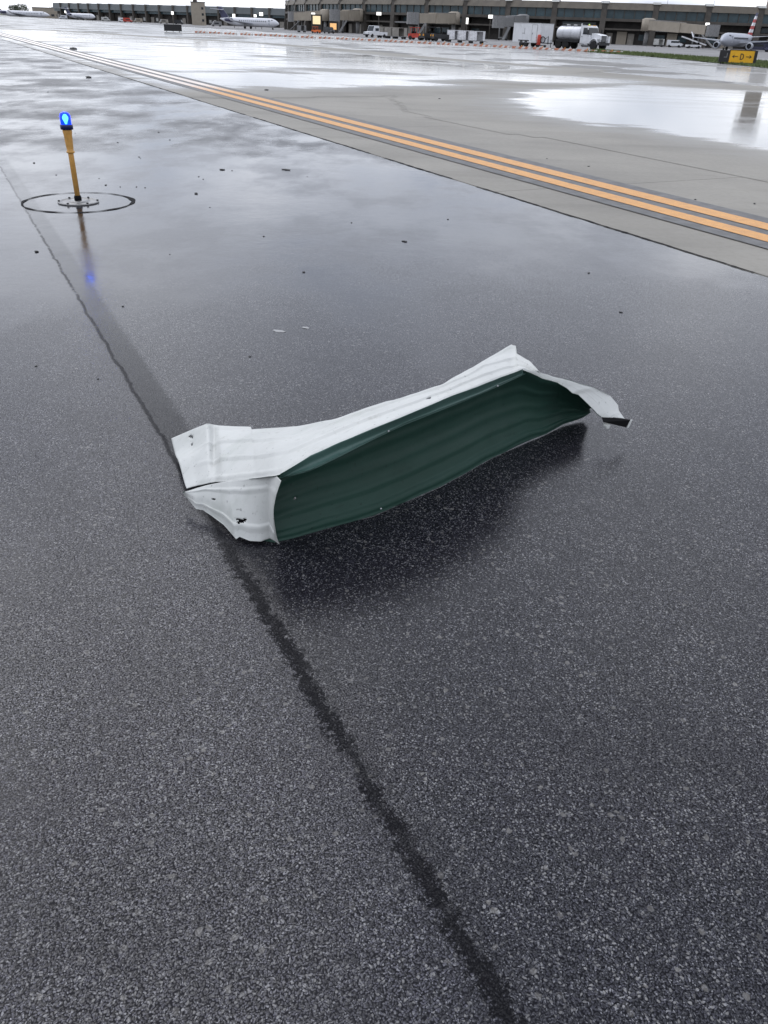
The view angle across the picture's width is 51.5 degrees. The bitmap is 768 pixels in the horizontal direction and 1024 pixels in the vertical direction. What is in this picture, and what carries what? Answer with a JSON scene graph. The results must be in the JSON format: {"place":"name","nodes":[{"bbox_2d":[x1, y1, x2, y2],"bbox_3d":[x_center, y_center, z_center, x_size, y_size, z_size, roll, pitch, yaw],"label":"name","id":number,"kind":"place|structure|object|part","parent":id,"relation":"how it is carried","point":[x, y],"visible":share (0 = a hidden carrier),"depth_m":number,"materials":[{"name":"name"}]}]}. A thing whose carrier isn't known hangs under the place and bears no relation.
{"place":"outdoors","nodes":[
{"label":"outdoors","id":0,"kind":"place"},
{"bbox_2d":[0,18,316,46],"bbox_3d":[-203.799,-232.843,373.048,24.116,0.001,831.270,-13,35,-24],"label":"taxiway extension","id":1,"kind":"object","parent":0,"point":[15,24],"visible":0.5,"depth_m":104.73,"materials":[{"name":"concrete"}]},
{"bbox_2d":[0,169,506,1023],"bbox_3d":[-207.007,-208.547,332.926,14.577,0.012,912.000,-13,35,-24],"label":"asphalt shoulder","id":2,"kind":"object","parent":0,"point":[196,827],"visible":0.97,"depth_m":1.86},
{"bbox_2d":[0,0,766,10],"label":"sky","id":3,"kind":"structure","parent":0,"point":[4,4],"materials":[{"name":"white"}]},
{"bbox_2d":[0,39,767,1023],"bbox_3d":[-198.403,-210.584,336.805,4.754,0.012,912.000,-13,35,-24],"label":"asphalt lane","id":4,"kind":"structure","parent":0,"point":[534,671],"depth_m":2.86,"materials":[{"name":"grey asphalt"}]},
{"bbox_2d":[57,112,98,205],"bbox_3d":[-2.872,-3.252,7.317,0.372,0.767,0.372,2,31,0],"label":"taxiway light","id":5,"kind":"object","parent":4,"relation":"on","point":[66,126],"visible":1,"depth_m":7.34,"materials":[{"name":"yellow paint"}]},
{"bbox_2d":[21,192,134,212],"bbox_3d":[-2.884,-2.927,7.513,1.024,0.001,1.021,2,31,0],"label":"saw cut ring","id":6,"kind":"object","parent":4,"relation":"on","point":[129,198],"visible":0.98,"depth_m":7.48,"materials":[{"name":"black"}]},
{"bbox_2d":[171,345,631,543],"bbox_3d":[0.175,-0.338,3.061,1.896,0.409,0.878,-8,33,-17],"label":"metal panel","id":7,"kind":"object","parent":4,"relation":"on","point":[373,460],"visible":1,"depth_m":2.90,"materials":[{"name":"white paint"}]},
{"bbox_2d":[0,15,767,276],"bbox_3d":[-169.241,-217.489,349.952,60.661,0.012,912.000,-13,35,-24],"label":"taxiway","id":8,"kind":"structure","parent":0,"point":[735,192],"depth_m":12.30,"materials":[{"name":"concrete"}]},
{"bbox_2d":[164,24,181,31],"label":"airfield sign","id":9,"kind":"object","parent":8,"relation":"on","point":[171,27],"visible":0.87,"depth_m":113.54,"materials":[{"name":"black metal"}]},
{"bbox_2d":[301,35,315,37],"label":"barricade","id":10,"kind":"object","parent":8,"relation":"on","point":[308,36],"visible":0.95,"depth_m":106.71,"materials":[{"name":"white plastic"}]},
{"bbox_2d":[368,38,383,41],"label":"barricade","id":11,"kind":"object","parent":8,"relation":"on","point":[375,39],"visible":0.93,"depth_m":100.78,"materials":[{"name":"white plastic"}]},
{"bbox_2d":[0,28,767,181],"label":"puddle","id":12,"kind":"object","parent":8,"relation":"on","point":[714,127],"visible":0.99,"depth_m":23.41,"materials":[{"name":"liquid"}]},
{"bbox_2d":[0,33,767,248],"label":"taxiway line marking","id":13,"kind":"object","parent":8,"relation":"on","point":[723,233],"visible":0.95,"depth_m":10.23,"materials":[{"name":"yellow paint"}]},
{"bbox_2d":[0,34,767,241],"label":"yellow line","id":14,"kind":"object","parent":13,"relation":"on","point":[727,227],"visible":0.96,"depth_m":9.94,"materials":[{"name":"paint"}]},
{"bbox_2d":[0,33,767,229],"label":"yellow line","id":15,"kind":"object","parent":13,"relation":"on","point":[739,219],"visible":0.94,"depth_m":10.56,"materials":[{"name":"paint"}]},
{"bbox_2d":[384,39,399,41],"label":"barricade","id":16,"kind":"object","parent":8,"relation":"on","point":[392,40],"visible":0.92,"depth_m":99.24,"materials":[{"name":"white plastic"}]},
{"bbox_2d":[400,41,415,42],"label":"barricade","id":17,"kind":"object","parent":8,"relation":"on","point":[408,41],"visible":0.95,"depth_m":97.70,"materials":[{"name":"white plastic"}]},
{"bbox_2d":[417,41,433,43],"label":"barricade","id":18,"kind":"object","parent":8,"relation":"on","point":[425,42],"visible":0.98,"depth_m":96.13,"materials":[{"name":"white plastic"}]},
{"bbox_2d":[437,42,452,44],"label":"barricade","id":19,"kind":"object","parent":8,"relation":"on","point":[445,43],"visible":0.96,"depth_m":94.44,"materials":[{"name":"white plastic"}]},
{"bbox_2d":[455,43,472,45],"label":"barricade","id":20,"kind":"object","parent":8,"relation":"on","point":[463,44],"visible":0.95,"depth_m":92.99,"materials":[{"name":"white plastic"}]},
{"bbox_2d":[473,43,490,46],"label":"barricade","id":21,"kind":"object","parent":8,"relation":"on","point":[481,45],"visible":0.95,"depth_m":91.61,"materials":[{"name":"white plastic"}]},
{"bbox_2d":[493,45,509,47],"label":"barricade","id":22,"kind":"object","parent":8,"relation":"on","point":[501,46],"visible":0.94,"depth_m":90.15,"materials":[{"name":"plastic"}]},
{"bbox_2d":[512,45,530,48],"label":"barricade","id":23,"kind":"object","parent":8,"relation":"on","point":[521,47],"visible":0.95,"depth_m":88.72,"materials":[{"name":"plastic"}]},
{"bbox_2d":[533,46,551,49],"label":"barricade","id":24,"kind":"object","parent":8,"relation":"on","point":[542,48],"visible":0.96,"depth_m":87.27,"materials":[{"name":"white plastic"}]},
{"bbox_2d":[554,48,574,50],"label":"barricade","id":25,"kind":"object","parent":8,"relation":"on","point":[562,49],"visible":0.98,"depth_m":85.92,"materials":[{"name":"white plastic"}]},
{"bbox_2d":[577,48,597,51],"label":"barricade","id":26,"kind":"object","parent":8,"relation":"on","point":[583,50],"visible":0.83,"depth_m":84.73,"materials":[{"name":"plastic"}]},
{"bbox_2d":[1,15,767,83],"bbox_3d":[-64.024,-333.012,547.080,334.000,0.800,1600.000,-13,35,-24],"label":"apron","id":27,"kind":"object","parent":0,"point":[761,55],"visible":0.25,"depth_m":208.63,"materials":[{"name":"concrete"}]},
{"bbox_2d":[0,9,49,17],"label":"airplane","id":28,"kind":"object","parent":27,"relation":"on","point":[24,13],"visible":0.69,"depth_m":489.51,"materials":[{"name":"white metal"}]},
{"bbox_2d":[32,7,57,18],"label":"service building","id":29,"kind":"structure","parent":27,"relation":"on","point":[51,12],"depth_m":669.64,"materials":[{"name":"concrete"}]},
{"bbox_2d":[63,7,94,20],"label":"airplane","id":30,"kind":"object","parent":27,"relation":"on","point":[82,16],"visible":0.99,"depth_m":563.55,"materials":[{"name":"white metal"}]},
{"bbox_2d":[123,18,132,22],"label":"service van","id":31,"kind":"object","parent":27,"relation":"on","point":[127,20],"visible":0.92,"depth_m":491.65,"materials":[{"name":"red paint"}]},
{"bbox_2d":[133,18,142,22],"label":"service van","id":32,"kind":"object","parent":27,"relation":"on","point":[140,20],"visible":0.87,"depth_m":517.84,"materials":[{"name":"white metal"}]},
{"bbox_2d":[159,19,167,23],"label":"service van","id":33,"kind":"object","parent":27,"relation":"on","point":[163,21],"visible":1,"depth_m":496.47,"materials":[{"name":"white metal"}]},
{"bbox_2d":[53,3,284,27],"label":"terminal","id":34,"kind":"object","parent":27,"relation":"on","point":[144,12],"visible":0.52,"depth_m":565.37,"materials":[{"name":"concrete"}]},
{"bbox_2d":[148,11,157,13],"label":"window","id":35,"kind":"structure","parent":34,"relation":"in","point":[149,12],"depth_m":567.65,"materials":[{"name":"grey glass"}]},
{"bbox_2d":[175,12,185,14],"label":"window","id":36,"kind":"structure","parent":34,"relation":"in","point":[176,13],"depth_m":555.05,"materials":[{"name":"black glass"}]},
{"bbox_2d":[205,13,216,15],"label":"window","id":37,"kind":"structure","parent":34,"relation":"in","point":[207,14],"depth_m":542.78,"materials":[{"name":"black glass"}]},
{"bbox_2d":[237,14,250,16],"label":"window","id":38,"kind":"structure","parent":34,"relation":"in","point":[238,15],"depth_m":531.70,"materials":[{"name":"black glass"}]},
{"bbox_2d":[272,15,284,17],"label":"window","id":39,"kind":"structure","parent":34,"relation":"in","point":[273,16],"depth_m":521.54,"materials":[{"name":"black glass"}]},
{"bbox_2d":[174,20,183,23],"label":"service van","id":40,"kind":"object","parent":27,"relation":"on","point":[178,21],"visible":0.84,"depth_m":490.13,"materials":[{"name":"black paint"}]},
{"bbox_2d":[190,0,205,25],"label":"stair tower","id":41,"kind":"structure","parent":27,"relation":"on","point":[198,14],"depth_m":465.53,"materials":[{"name":"concrete"}]},
{"bbox_2d":[211,21,221,26],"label":"service van","id":42,"kind":"object","parent":27,"relation":"on","point":[217,23],"visible":0.93,"depth_m":418.94,"materials":[{"name":"grey paint"}]},
{"bbox_2d":[211,7,278,29],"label":"airplane","id":43,"kind":"object","parent":27,"relation":"on","point":[253,22],"visible":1,"depth_m":335.80,"materials":[{"name":"white metal"}]},
{"bbox_2d":[297,25,307,31],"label":"baggage cart","id":44,"kind":"object","parent":27,"relation":"on","point":[301,28],"visible":0.96,"depth_m":272.12,"materials":[{"name":"grey paint"}]},
{"bbox_2d":[288,9,328,29],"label":"jet bridge","id":45,"kind":"structure","parent":27,"relation":"on","point":[297,17],"depth_m":331.90,"materials":[{"name":"grey paint"}]},
{"bbox_2d":[312,26,320,33],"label":"baggage tug","id":46,"kind":"object","parent":27,"relation":"on","point":[315,31],"visible":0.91,"depth_m":255.60,"materials":[{"name":"orange metal"}]},
{"bbox_2d":[311,14,321,31],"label":"window light","id":47,"kind":"object","parent":27,"relation":"on","point":[316,19],"visible":0.83,"depth_m":297.32,"materials":[{"name":"glass"}]},
{"bbox_2d":[323,27,334,33],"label":"service van","id":48,"kind":"object","parent":27,"relation":"on","point":[328,29],"visible":1,"depth_m":263.77,"materials":[{"name":"black paint"}]},
{"bbox_2d":[329,8,362,33],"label":"jet bridge","id":49,"kind":"structure","parent":27,"relation":"on","point":[355,14],"depth_m":302.52,"materials":[{"name":"grey paint"}]},
{"bbox_2d":[363,25,387,37],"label":"pickup truck","id":50,"kind":"object","parent":27,"relation":"on","point":[372,30],"visible":0.97,"depth_m":161.67,"materials":[{"name":"white paint"}]},
{"bbox_2d":[2,39,752,271],"bbox_3d":[-11.126,-16.474,29.273,0.067,0.001,69.900,-13,35,-24],"label":"joint sealant","id":51,"kind":"object","parent":27,"relation":"on","point":[476,186],"visible":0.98,"depth_m":8.46,"materials":[{"name":"black rubber"}]},
{"bbox_2d":[376,12,381,25],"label":"floodlight","id":52,"kind":"object","parent":27,"relation":"on","point":[378,14],"visible":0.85,"depth_m":292.65,"materials":[{"name":"metal"}]},
{"bbox_2d":[376,27,390,37],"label":"baggage cart","id":53,"kind":"object","parent":27,"relation":"on","point":[381,29],"visible":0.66,"depth_m":166.43,"materials":[{"name":"grey paint"}]},
{"bbox_2d":[384,27,398,38],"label":"baggage cart","id":54,"kind":"object","parent":27,"relation":"on","point":[388,30],"visible":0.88,"depth_m":165.75,"materials":[{"name":"grey paint"}]},
{"bbox_2d":[392,27,408,38],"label":"baggage cart","id":55,"kind":"object","parent":27,"relation":"on","point":[399,32],"visible":0.95,"depth_m":165.07,"materials":[{"name":"grey paint"}]},
{"bbox_2d":[408,27,423,39],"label":"baggage tug","id":56,"kind":"object","parent":27,"relation":"on","point":[413,34],"visible":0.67,"depth_m":141.08,"materials":[{"name":"red paint"}]},
{"bbox_2d":[419,27,435,40],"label":"baggage tug","id":57,"kind":"object","parent":27,"relation":"on","point":[426,36],"visible":0.79,"depth_m":127.88,"materials":[{"name":"black paint"}]},
{"bbox_2d":[406,12,459,32],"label":"jet bridge","id":58,"kind":"structure","parent":27,"relation":"on","point":[452,18],"depth_m":267.95,"materials":[{"name":"grey paint"}]},
{"bbox_2d":[430,27,448,41],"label":"baggage tug","id":59,"kind":"object","parent":27,"relation":"on","point":[442,36],"visible":0.98,"depth_m":126.32,"materials":[{"name":"black paint"}]},
{"bbox_2d":[447,30,462,41],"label":"baggage cart","id":60,"kind":"object","parent":27,"relation":"on","point":[452,34],"visible":0.64,"depth_m":151.88,"materials":[{"name":"grey paint"}]},
{"bbox_2d":[457,30,476,42],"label":"baggage cart","id":61,"kind":"object","parent":27,"relation":"on","point":[462,35],"visible":0.66,"depth_m":150.15,"materials":[{"name":"grey paint"}]},
{"bbox_2d":[468,31,485,43],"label":"baggage cart","id":62,"kind":"object","parent":27,"relation":"on","point":[476,36],"visible":0.87,"depth_m":148.39,"materials":[{"name":"grey paint"}]},
{"bbox_2d":[488,14,493,38],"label":"floodlight","id":63,"kind":"object","parent":27,"relation":"on","point":[490,16],"visible":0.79,"depth_m":270.10,"materials":[{"name":"metal"}]},
{"bbox_2d":[492,14,529,39],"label":"jet bridge","id":64,"kind":"structure","parent":27,"relation":"on","point":[508,21],"depth_m":257.33,"materials":[{"name":"grey paint"}]},
{"bbox_2d":[284,0,767,48],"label":"terminal","id":65,"kind":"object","parent":27,"relation":"on","point":[619,23],"visible":0.61,"depth_m":269.47,"materials":[{"name":"concrete"}]},
{"bbox_2d":[297,4,303,10],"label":"window","id":66,"kind":"structure","parent":65,"relation":"in","point":[299,7],"depth_m":353.24,"materials":[{"name":"grey glass"}]},
{"bbox_2d":[308,4,319,10],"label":"window","id":67,"kind":"structure","parent":65,"relation":"in","point":[308,4],"depth_m":340.08,"materials":[{"name":"grey glass"}]},
{"bbox_2d":[323,4,338,9],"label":"window","id":68,"kind":"structure","parent":65,"relation":"in","point":[328,6],"depth_m":327.65,"materials":[{"name":"grey glass"}]},
{"bbox_2d":[328,22,337,32],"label":"lit doorway","id":69,"kind":"structure","parent":65,"relation":"attached to","point":[334,25],"depth_m":298.33,"materials":[{"name":"glass"}]},
{"bbox_2d":[342,4,362,9],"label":"window","id":70,"kind":"structure","parent":65,"relation":"in","point":[348,6],"depth_m":316.45,"materials":[{"name":"grey glass"}]},
{"bbox_2d":[366,4,390,11],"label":"window","id":71,"kind":"structure","parent":65,"relation":"in","point":[374,7],"depth_m":305.63,"materials":[{"name":"grey glass"}]},
{"bbox_2d":[396,5,424,12],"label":"window","id":72,"kind":"structure","parent":65,"relation":"in","point":[403,7],"depth_m":295.72,"materials":[{"name":"grey glass"}]},
{"bbox_2d":[429,5,462,13],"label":"window","id":73,"kind":"structure","parent":65,"relation":"in","point":[438,8],"depth_m":287.04,"materials":[{"name":"grey glass"}]},
{"bbox_2d":[468,6,505,14],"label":"window","id":74,"kind":"structure","parent":65,"relation":"in","point":[494,10],"depth_m":279.16,"materials":[{"name":"grey glass"}]},
{"bbox_2d":[511,7,551,15],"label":"window","id":75,"kind":"structure","parent":65,"relation":"in","point":[521,10],"depth_m":272.43,"materials":[{"name":"glass"}]},
{"bbox_2d":[562,21,595,25],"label":"upper window","id":76,"kind":"structure","parent":65,"relation":"in","point":[564,22],"depth_m":271.14,"materials":[{"name":"black glass"}]},
{"bbox_2d":[557,8,601,17],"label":"window","id":77,"kind":"structure","parent":65,"relation":"in","point":[569,12],"depth_m":267.16,"materials":[{"name":"grey glass"}]},
{"bbox_2d":[606,33,612,43],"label":"door","id":78,"kind":"structure","parent":65,"relation":"in","point":[608,34],"depth_m":269.58,"materials":[{"name":"grey metal"}]},
{"bbox_2d":[606,9,652,18],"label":"window","id":79,"kind":"structure","parent":65,"relation":"in","point":[619,14],"depth_m":262.95,"materials":[{"name":"grey glass"}]},
{"bbox_2d":[626,34,633,44],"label":"door","id":80,"kind":"structure","parent":65,"relation":"in","point":[630,38],"depth_m":268.40,"materials":[{"name":"grey metal"}]},
{"bbox_2d":[638,34,643,40],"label":"window","id":81,"kind":"structure","parent":65,"relation":"in","point":[641,37],"depth_m":267.49,"materials":[{"name":"black glass"}]},
{"bbox_2d":[655,35,664,38],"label":"window","id":82,"kind":"structure","parent":65,"relation":"in","point":[657,36],"depth_m":266.12,"materials":[{"name":"black glass"}]},
{"bbox_2d":[658,11,705,20],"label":"window","id":83,"kind":"structure","parent":65,"relation":"in","point":[670,15],"depth_m":259.89,"materials":[{"name":"grey glass"}]},
{"bbox_2d":[677,36,686,41],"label":"window","id":84,"kind":"structure","parent":65,"relation":"in","point":[680,38],"depth_m":265.28,"materials":[{"name":"black glass"}]},
{"bbox_2d":[706,37,714,42],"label":"window","id":85,"kind":"structure","parent":65,"relation":"in","point":[711,41],"depth_m":264.18,"materials":[{"name":"black glass"}]},
{"bbox_2d":[710,13,755,22],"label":"window","id":86,"kind":"structure","parent":65,"relation":"in","point":[723,17],"depth_m":258.25,"materials":[{"name":"grey glass"}]},
{"bbox_2d":[761,28,767,32],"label":"upper window","id":87,"kind":"structure","parent":65,"relation":"in","point":[763,30],"depth_m":261.67,"materials":[{"name":"black glass"}]},
{"bbox_2d":[762,15,767,23],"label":"window","id":88,"kind":"structure","parent":65,"relation":"in","point":[765,19],"depth_m":257.74,"materials":[{"name":"grey glass"}]},
{"bbox_2d":[512,23,553,47],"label":"box trailer","id":89,"kind":"object","parent":27,"relation":"on","point":[525,34],"visible":0.75,"depth_m":101.38,"materials":[{"name":"white paint"}]},
{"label":"side door","id":90,"kind":"part","parent":89,"relation":"part of","materials":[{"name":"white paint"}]},
{"bbox_2d":[536,35,548,47],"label":"pump cart","id":91,"kind":"object","parent":27,"relation":"on","point":[538,41],"visible":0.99,"depth_m":100.55,"materials":[{"name":"red paint"}]},
{"bbox_2d":[553,23,610,49],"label":"tanker truck","id":92,"kind":"object","parent":27,"relation":"on","point":[584,35],"visible":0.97,"depth_m":101.86,"materials":[{"name":"white paint"}]},
{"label":"door","id":93,"kind":"part","parent":92,"relation":"part of","materials":[{"name":"white paint"}]},
{"bbox_2d":[653,39,664,46],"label":"baggage cart","id":94,"kind":"object","parent":27,"relation":"on","point":[660,42],"visible":1,"depth_m":239.25,"materials":[{"name":"grey paint"}]},
{"bbox_2d":[666,40,682,47],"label":"service van","id":95,"kind":"object","parent":27,"relation":"on","point":[677,43],"visible":0.95,"depth_m":239.42,"materials":[{"name":"white paint"}]},
{"bbox_2d":[682,36,705,48],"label":"belt loader","id":96,"kind":"object","parent":27,"relation":"on","point":[698,46],"visible":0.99,"depth_m":232.51,"materials":[{"name":"white metal"}]},
{"bbox_2d":[692,13,767,49],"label":"airplane","id":97,"kind":"object","parent":27,"relation":"on","point":[727,40],"visible":0.93,"depth_m":214.38,"materials":[{"name":"silver metal"}]},
{"bbox_2d":[751,42,767,51],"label":"service van","id":98,"kind":"object","parent":27,"relation":"on","point":[760,45],"visible":0.55,"depth_m":215.10,"materials":[{"name":"blue paint"}]},
{"bbox_2d":[586,51,767,67],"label":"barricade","id":99,"kind":"object","parent":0,"point":[676,58],"depth_m":68.54,"materials":[{"name":"plastic"}]},
{"bbox_2d":[718,49,757,63],"bbox_3d":[26.289,-33.795,59.162,2.620,0.970,0.340,11,32,14],"label":"taxiway sign","id":100,"kind":"object","parent":99,"relation":"on","point":[738,56],"visible":0.9,"depth_m":59.02,"materials":[{"name":"yellow metal"}]},
{"bbox_2d":[588,48,767,66],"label":"grass","id":101,"kind":"structure","parent":0,"point":[761,63],"depth_m":72.58,"materials":[{"name":"green plant"}]},
{"bbox_2d":[641,18,720,48],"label":"jet bridge","id":102,"kind":"structure","parent":0,"point":[653,24],"depth_m":245.82,"materials":[{"name":"grey paint"}]},
{"label":"terrain","id":103,"kind":"structure","parent":0,"visible":0},
{"bbox_2d":[7,4,20,10],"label":"tree","id":104,"kind":"object","parent":103,"relation":"on","point":[12,7],"visible":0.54,"depth_m":706.16,"materials":[{"name":"green plant"}]},
{"bbox_2d":[15,4,29,10],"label":"tree","id":105,"kind":"object","parent":103,"relation":"on","point":[23,7],"visible":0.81,"depth_m":708.64,"materials":[{"name":"green plant"}]}
]}

